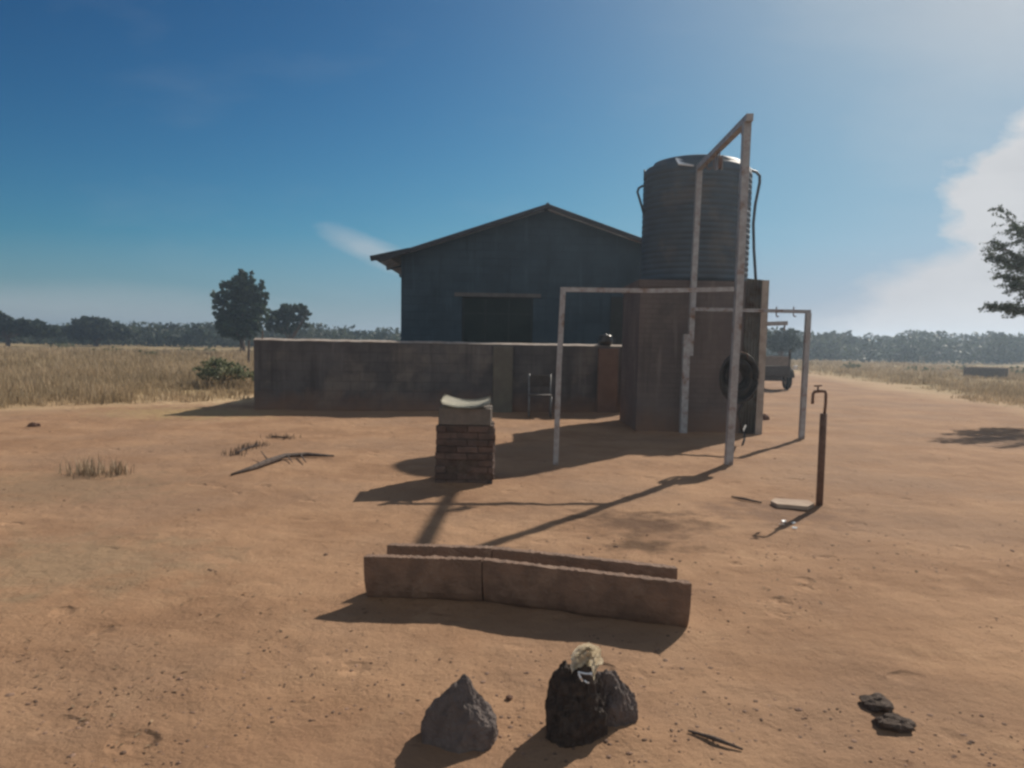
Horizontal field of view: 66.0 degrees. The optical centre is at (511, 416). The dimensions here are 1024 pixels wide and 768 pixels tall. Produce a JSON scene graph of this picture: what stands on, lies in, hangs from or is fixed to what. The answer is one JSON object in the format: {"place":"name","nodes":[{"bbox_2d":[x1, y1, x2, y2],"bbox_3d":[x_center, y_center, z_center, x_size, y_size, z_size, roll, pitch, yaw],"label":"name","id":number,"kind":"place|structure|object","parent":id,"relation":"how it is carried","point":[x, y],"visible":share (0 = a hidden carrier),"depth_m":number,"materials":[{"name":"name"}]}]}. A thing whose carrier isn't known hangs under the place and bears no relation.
{"place":"outdoors","nodes":[
{"label":"outdoors","id":0,"kind":"place"},
{"bbox_2d":[0,342,1023,767],"bbox_3d":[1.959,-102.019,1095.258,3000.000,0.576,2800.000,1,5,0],"label":"ground","id":1,"kind":"structure","parent":0,"point":[894,632],"depth_m":4.90,"materials":[{"name":"brown soil"}]},
{"bbox_2d":[0,311,62,345],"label":"edge tree","id":2,"kind":"object","parent":1,"relation":"on","point":[20,327],"visible":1,"depth_m":93.83,"materials":[{"name":"green plant"}]},
{"bbox_2d":[27,422,40,426],"bbox_3d":[-7.687,0.133,12.686,0.209,0.112,0.152,1,5,0],"label":"stone","id":3,"kind":"object","parent":1,"relation":"on","point":[32,424],"visible":0.82,"depth_m":12.63,"materials":[{"name":"stone"}]},
{"bbox_2d":[49,342,76,347],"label":"bush","id":4,"kind":"object","parent":1,"relation":"on","point":[63,344],"visible":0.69,"depth_m":89.67,"materials":[{"name":"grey plant"}]},
{"bbox_2d":[58,452,115,478],"bbox_3d":[-4.534,0.506,8.432,0.550,0.232,0.715,-2,6,-32],"label":"dry weed","id":5,"kind":"object","parent":1,"relation":"on","point":[92,469],"visible":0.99,"depth_m":8.42,"materials":[{"name":"beige plant"}]},
{"bbox_2d":[59,315,138,345],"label":"rounded tree","id":6,"kind":"object","parent":1,"relation":"on","point":[82,328],"visible":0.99,"depth_m":102.89,"materials":[{"name":"green plant"}]},
{"bbox_2d":[92,346,120,351],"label":"bush","id":7,"kind":"object","parent":1,"relation":"on","point":[110,349],"visible":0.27,"depth_m":61.93,"materials":[{"name":"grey plant"}]},
{"bbox_2d":[100,458,131,475],"bbox_3d":[-4.285,0.523,8.566,0.492,0.184,0.274,6,8,45],"label":"dry weed","id":8,"kind":"object","parent":1,"relation":"on","point":[118,469],"visible":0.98,"depth_m":8.52,"materials":[{"name":"beige plant"}]},
{"bbox_2d":[138,350,158,355],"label":"bush","id":9,"kind":"object","parent":1,"relation":"on","point":[151,352],"visible":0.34,"depth_m":49.94,"materials":[{"name":"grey plant"}]},
{"bbox_2d":[151,322,178,345],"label":"umbrella tree","id":10,"kind":"object","parent":1,"relation":"on","point":[170,326],"visible":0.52,"depth_m":118.86,"materials":[{"name":"green plant"}]},
{"bbox_2d":[179,347,196,351],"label":"bush","id":11,"kind":"object","parent":1,"relation":"on","point":[192,348],"visible":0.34,"depth_m":74.65,"materials":[{"name":"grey plant"}]},
{"bbox_2d":[200,347,215,351],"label":"bush","id":12,"kind":"object","parent":1,"relation":"on","point":[207,348],"visible":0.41,"depth_m":79.41,"materials":[{"name":"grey plant"}]},
{"bbox_2d":[192,357,253,384],"bbox_3d":[-8.408,-1.224,23.240,1.838,1.135,1.336,-2,6,-27],"label":"grey green shrub","id":13,"kind":"object","parent":1,"relation":"on","point":[224,366],"visible":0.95,"depth_m":23.06,"materials":[{"name":"green plant"}]},
{"bbox_2d":[209,268,273,351],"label":"tall tree","id":14,"kind":"object","parent":1,"relation":"on","point":[242,312],"visible":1,"depth_m":60.87,"materials":[{"name":"green plant"}]},
{"bbox_2d":[221,440,273,455],"bbox_3d":[-3.508,0.390,10.481,0.498,0.117,1.328,1,5,0],"label":"dry weed","id":15,"kind":"object","parent":1,"relation":"on","point":[246,448],"visible":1,"depth_m":10.57,"materials":[{"name":"brown plant"}]},
{"bbox_2d":[247,340,249,362],"bbox_3d":[-13.338,-3.100,39.910,0.145,1.552,0.136,1,5,0],"label":"fence post","id":16,"kind":"object","parent":1,"relation":"on","point":[248,358],"visible":0.65,"depth_m":39.85,"materials":[{"name":"brown wood"}]},
{"bbox_2d":[260,433,299,439],"bbox_3d":[-3.485,0.274,11.809,0.621,0.102,0.358,3,6,15],"label":"dry weed","id":17,"kind":"object","parent":1,"relation":"on","point":[285,436],"visible":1,"depth_m":11.82,"materials":[{"name":"brown plant"}]},
{"bbox_2d":[231,451,333,475],"bbox_3d":[-2.676,0.528,9.232,0.857,0.108,1.482,1,5,0],"label":"dead branch","id":18,"kind":"object","parent":1,"relation":"on","point":[266,461],"visible":1,"depth_m":9.46,"materials":[{"name":"brown wood"}]},
{"bbox_2d":[263,303,312,338],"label":"umbrella tree","id":19,"kind":"object","parent":1,"relation":"on","point":[285,315],"visible":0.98,"depth_m":69.22,"materials":[{"name":"green plant"}]},
{"bbox_2d":[364,543,492,600],"bbox_3d":[-0.482,0.931,4.648,0.732,0.298,0.337,1,5,0],"label":"concrete trough","id":20,"kind":"object","parent":1,"relation":"on","point":[428,571],"visible":0.92,"depth_m":4.50,"materials":[{"name":"grey concrete"}]},
{"bbox_2d":[254,331,621,412],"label":"yard wall","id":21,"kind":"structure","parent":1,"relation":"on","point":[344,375],"depth_m":16.84,"materials":[{"name":"paint"}]},
{"bbox_2d":[598,333,614,345],"bbox_3d":[2.056,-1.702,17.333,0.330,0.275,0.330,-4,7,-42],"label":"cooking pot","id":22,"kind":"object","parent":21,"relation":"on","point":[605,339],"visible":1,"depth_m":17.21,"materials":[{"name":"metal"}]},
{"bbox_2d":[420,674,497,753],"bbox_3d":[-0.196,1.105,2.978,0.293,0.252,0.276,1,5,0],"label":"pointed stone","id":23,"kind":"object","parent":1,"relation":"on","point":[459,717],"visible":0.91,"depth_m":2.91,"materials":[{"name":"grey stone"}]},
{"bbox_2d":[435,404,495,483],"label":"brick pier","id":24,"kind":"structure","parent":1,"relation":"on","point":[465,445],"depth_m":8.27,"materials":[{"name":"brown brick"}]},
{"bbox_2d":[439,394,491,407],"bbox_3d":[-0.481,-0.173,8.478,0.552,0.109,0.580,1,5,0],"label":"curved sheet","id":25,"kind":"object","parent":24,"relation":"on","point":[446,399],"visible":1,"depth_m":8.46,"materials":[{"name":"white metal"}]},
{"bbox_2d":[370,202,641,346],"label":"house","id":26,"kind":"structure","parent":1,"relation":"on","point":[503,280],"depth_m":20.76,"materials":[{"name":"paint"}]},
{"bbox_2d":[462,296,532,342],"bbox_3d":[-0.388,-2.550,20.939,1.881,1.250,0.050,1,5,0],"label":"window","id":27,"kind":"structure","parent":26,"relation":"in","point":[484,319],"depth_m":20.93,"materials":[{"name":"glass"}]},
{"bbox_2d":[610,297,622,344],"bbox_3d":[2.990,-1.793,20.902,0.820,2.750,0.027,1,5,0],"label":"door","id":28,"kind":"structure","parent":26,"relation":"in","point":[616,311],"depth_m":20.81,"materials":[{"name":"metal"}]},
{"bbox_2d":[506,695,512,700],"bbox_3d":[-0.011,1.187,3.332,0.031,0.025,0.031,1,5,0],"label":"stone","id":29,"kind":"object","parent":1,"relation":"on","point":[509,697],"visible":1,"depth_m":3.32,"materials":[{"name":"brown stone"}]},
{"bbox_2d":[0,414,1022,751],"bbox_3d":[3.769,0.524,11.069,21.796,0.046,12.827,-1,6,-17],"label":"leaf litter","id":30,"kind":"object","parent":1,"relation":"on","point":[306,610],"visible":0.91,"depth_m":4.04,"materials":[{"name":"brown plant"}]},
{"bbox_2d":[0,343,1023,408],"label":"dry grass","id":31,"kind":"structure","parent":1,"relation":"on","point":[87,375],"depth_m":27.53,"materials":[{"name":"plant"}]},
{"bbox_2d":[0,319,1023,363],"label":"wood","id":32,"kind":"object","parent":1,"relation":"on","point":[922,346],"visible":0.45,"depth_m":109.08,"materials":[{"name":"green plant"}]},
{"bbox_2d":[0,418,1023,767],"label":"pebbles","id":33,"kind":"object","parent":1,"relation":"on","point":[970,742],"visible":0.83,"depth_m":3.25,"materials":[{"name":"stone"}]},
{"bbox_2d":[528,374,551,417],"bbox_3d":[0.571,-0.429,16.116,0.472,0.883,0.506,1,5,0],"label":"chair","id":34,"kind":"object","parent":1,"relation":"on","point":[539,380],"visible":0.95,"depth_m":16.28,"materials":[{"name":"metal"}]},
{"bbox_2d":[545,660,607,747],"bbox_3d":[0.249,1.085,3.011,0.245,0.303,0.237,1,5,0],"label":"dark rock","id":35,"kind":"object","parent":1,"relation":"on","point":[576,714],"visible":0.94,"depth_m":2.96,"materials":[{"name":"black stone"}]},
{"bbox_2d":[578,671,592,683],"bbox_3d":[0.271,0.967,2.925,0.057,0.048,0.013,1,5,0],"label":"foil strip","id":36,"kind":"object","parent":35,"relation":"on","point":[580,677],"visible":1,"depth_m":2.92,"materials":[{"name":"silver metal"}]},
{"bbox_2d":[570,642,602,678],"bbox_3d":[0.283,0.917,3.015,0.127,0.148,0.103,1,5,0],"label":"crumpled scrap","id":37,"kind":"object","parent":35,"relation":"on","point":[581,656],"visible":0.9,"depth_m":3.00,"materials":[{"name":"beige paper"}]},
{"bbox_2d":[483,546,691,627],"bbox_3d":[0.411,0.967,4.445,1.206,0.298,0.317,3,6,19],"label":"concrete trough","id":38,"kind":"object","parent":1,"relation":"on","point":[591,586],"visible":0.98,"depth_m":4.34,"materials":[{"name":"grey concrete"}]},
{"bbox_2d":[595,669,637,726],"bbox_3d":[0.402,1.116,3.118,0.193,0.227,0.187,1,5,0],"label":"leaning stone","id":39,"kind":"object","parent":1,"relation":"on","point":[621,706],"visible":0.6,"depth_m":3.08,"materials":[{"name":"grey stone"}]},
{"bbox_2d":[553,287,733,465],"bbox_3d":[1.610,-0.458,9.661,2.200,2.304,0.074,0,5,-7],"label":"hanging rail","id":40,"kind":"object","parent":1,"relation":"on","point":[563,290],"visible":0.89,"depth_m":9.52,"materials":[{"name":"grey metal"}]},
{"bbox_2d":[619,278,787,433],"bbox_3d":[3.605,-1.101,14.672,2.895,2.768,2.250,1,5,0],"label":"tank stand","id":41,"kind":"object","parent":1,"relation":"on","point":[654,327],"visible":0.68,"depth_m":13.67,"materials":[{"name":"paint"}]},
{"bbox_2d":[636,154,760,280],"bbox_3d":[3.340,-2.882,14.495,1.948,3.555,1.933,-3,7,-35],"label":"water tank","id":42,"kind":"object","parent":41,"relation":"on","point":[667,206],"visible":0.77,"depth_m":13.62,"materials":[{"name":"grey metal"}]},
{"bbox_2d":[719,351,758,445],"bbox_3d":[3.318,-0.201,11.000,0.466,1.445,2.465,4,6,24],"label":"hose coil","id":43,"kind":"object","parent":41,"relation":"hanging from","point":[749,382],"visible":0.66,"depth_m":9.98,"materials":[{"name":"black rubber"}]},
{"bbox_2d":[688,729,742,749],"bbox_3d":[0.767,1.217,2.981,0.215,0.017,0.018,5,7,34],"label":"twig","id":44,"kind":"object","parent":1,"relation":"on","point":[713,738],"visible":1,"depth_m":2.98,"materials":[{"name":"brown wood"}]},
{"bbox_2d":[679,113,753,464],"bbox_3d":[2.933,-1.738,11.528,0.222,4.603,3.830,1,5,3],"label":"hoist frame","id":45,"kind":"object","parent":1,"relation":"on","point":[743,126],"visible":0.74,"depth_m":9.86,"materials":[{"name":"grey metal"}]},
{"bbox_2d":[715,151,722,170],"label":"pulley block","id":46,"kind":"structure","parent":45,"relation":"hanging from","point":[719,162],"depth_m":11.30,"materials":[{"name":"grey metal"}]},
{"bbox_2d":[731,496,761,502],"bbox_3d":[2.278,0.802,7.707,0.059,0.031,0.343,-3,7,-40],"label":"stick","id":47,"kind":"object","parent":1,"relation":"on","point":[746,499],"visible":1,"depth_m":7.68,"materials":[{"name":"brown wood"}]},
{"bbox_2d":[691,307,811,438],"bbox_3d":[3.922,-0.717,13.148,1.906,2.236,0.161,3,6,17],"label":"hanging rail","id":48,"kind":"object","parent":1,"relation":"on","point":[805,370],"visible":0.98,"depth_m":12.85,"materials":[{"name":"grey metal"}]},
{"bbox_2d":[763,414,769,419],"bbox_3d":[5.264,0.024,16.365,0.159,0.188,0.158,6,7,43],"label":"stone","id":49,"kind":"object","parent":1,"relation":"on","point":[765,416],"visible":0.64,"depth_m":16.31,"materials":[{"name":"stone"}]},
{"bbox_2d":[765,350,797,389],"bbox_3d":[8.999,-1.796,29.243,2.101,1.425,3.604,1,5,0],"label":"trailer","id":50,"kind":"object","parent":1,"relation":"on","point":[778,368],"visible":0.48,"depth_m":27.45,"materials":[{"name":"metal"}]},
{"bbox_2d":[766,327,802,355],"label":"thorn tree","id":51,"kind":"object","parent":1,"relation":"on","point":[780,343],"visible":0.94,"depth_m":59.12,"materials":[{"name":"green plant"}]},
{"bbox_2d":[771,498,813,509],"bbox_3d":[2.673,0.830,7.513,0.395,0.035,0.320,2,6,12],"label":"concrete pad","id":52,"kind":"object","parent":1,"relation":"on","point":[793,504],"visible":1,"depth_m":7.45,"materials":[{"name":"beige concrete"}]},
{"bbox_2d":[811,385,826,505],"bbox_3d":[2.892,0.312,7.473,0.165,1.236,0.066,1,5,0],"label":"standpipe tap","id":53,"kind":"object","parent":1,"relation":"on","point":[821,458],"visible":0.98,"depth_m":7.45,"materials":[{"name":"brown metal"}]},
{"bbox_2d":[815,330,859,360],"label":"twin crowned tree","id":54,"kind":"object","parent":1,"relation":"on","point":[848,332],"visible":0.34,"depth_m":109.15,"materials":[{"name":"green plant"}]},
{"bbox_2d":[840,362,861,367],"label":"bush","id":55,"kind":"object","parent":1,"relation":"on","point":[851,364],"visible":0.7,"depth_m":59.80,"materials":[{"name":"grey plant"}]},
{"bbox_2d":[859,693,893,712],"bbox_3d":[1.541,1.212,3.322,0.131,0.075,0.142,1,5,0],"label":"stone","id":56,"kind":"object","parent":1,"relation":"on","point":[875,702],"visible":0.95,"depth_m":3.29,"materials":[{"name":"grey stone"}]},
{"bbox_2d":[871,713,916,732],"bbox_3d":[1.533,1.229,3.155,0.169,0.080,0.116,1,5,0],"label":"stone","id":57,"kind":"object","parent":1,"relation":"on","point":[895,722],"visible":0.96,"depth_m":3.12,"materials":[{"name":"grey stone"}]},
{"bbox_2d":[906,365,934,371],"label":"bush","id":58,"kind":"object","parent":1,"relation":"on","point":[925,368],"visible":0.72,"depth_m":54.92,"materials":[{"name":"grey plant"}]},
{"bbox_2d":[943,364,965,369],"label":"bush","id":59,"kind":"object","parent":1,"relation":"on","point":[956,367],"visible":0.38,"depth_m":61.72,"materials":[{"name":"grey plant"}]},
{"bbox_2d":[963,367,1008,377],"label":"cattle trough","id":60,"kind":"object","parent":1,"relation":"on","point":[986,371],"visible":0.69,"depth_m":45.17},
{"bbox_2d":[978,204,1023,318],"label":"overhanging tree","id":61,"kind":"object","parent":1,"relation":"on","point":[1014,280],"visible":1,"depth_m":17.35,"materials":[{"name":"green plant"}]},
{"bbox_2d":[980,332,1021,360],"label":"dome tree","id":62,"kind":"object","parent":1,"relation":"on","point":[1000,333],"visible":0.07,"depth_m":113.76,"materials":[{"name":"green plant"}]},
{"bbox_2d":[1009,365,1023,372],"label":"bush","id":63,"kind":"object","parent":1,"relation":"on","point":[1012,368],"visible":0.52,"depth_m":52.18,"materials":[{"name":"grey plant"}]},
{"bbox_2d":[0,0,1023,340],"label":"sky","id":64,"kind":"structure","parent":0,"point":[153,152],"materials":[{"name":"blue"}]}
]}

